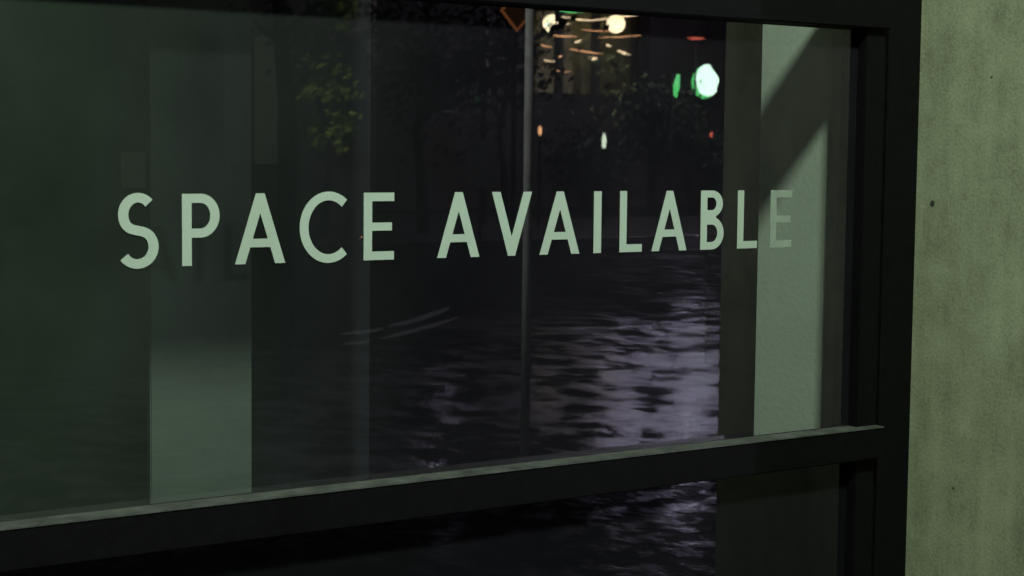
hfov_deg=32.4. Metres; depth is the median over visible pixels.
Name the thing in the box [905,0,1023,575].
concrete column
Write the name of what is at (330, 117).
wall panel
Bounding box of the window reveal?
[823,29,841,427]
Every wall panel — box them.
[145,0,251,503]
[291,0,370,487]
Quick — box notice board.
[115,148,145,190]
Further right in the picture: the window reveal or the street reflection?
the window reveal
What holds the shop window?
attached to the shop building
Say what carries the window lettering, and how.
attached to the shop window
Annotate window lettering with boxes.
[118,190,792,268]
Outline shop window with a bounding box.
[0,0,921,575]
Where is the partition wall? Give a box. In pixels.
[0,0,146,520]
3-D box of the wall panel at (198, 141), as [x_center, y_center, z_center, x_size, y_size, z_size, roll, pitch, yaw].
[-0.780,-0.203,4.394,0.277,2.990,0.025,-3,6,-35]
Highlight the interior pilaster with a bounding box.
[754,24,832,435]
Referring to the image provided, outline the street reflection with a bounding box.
[251,0,762,491]
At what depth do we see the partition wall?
5.18 m
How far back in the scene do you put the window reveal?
4.80 m
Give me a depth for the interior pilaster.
4.91 m

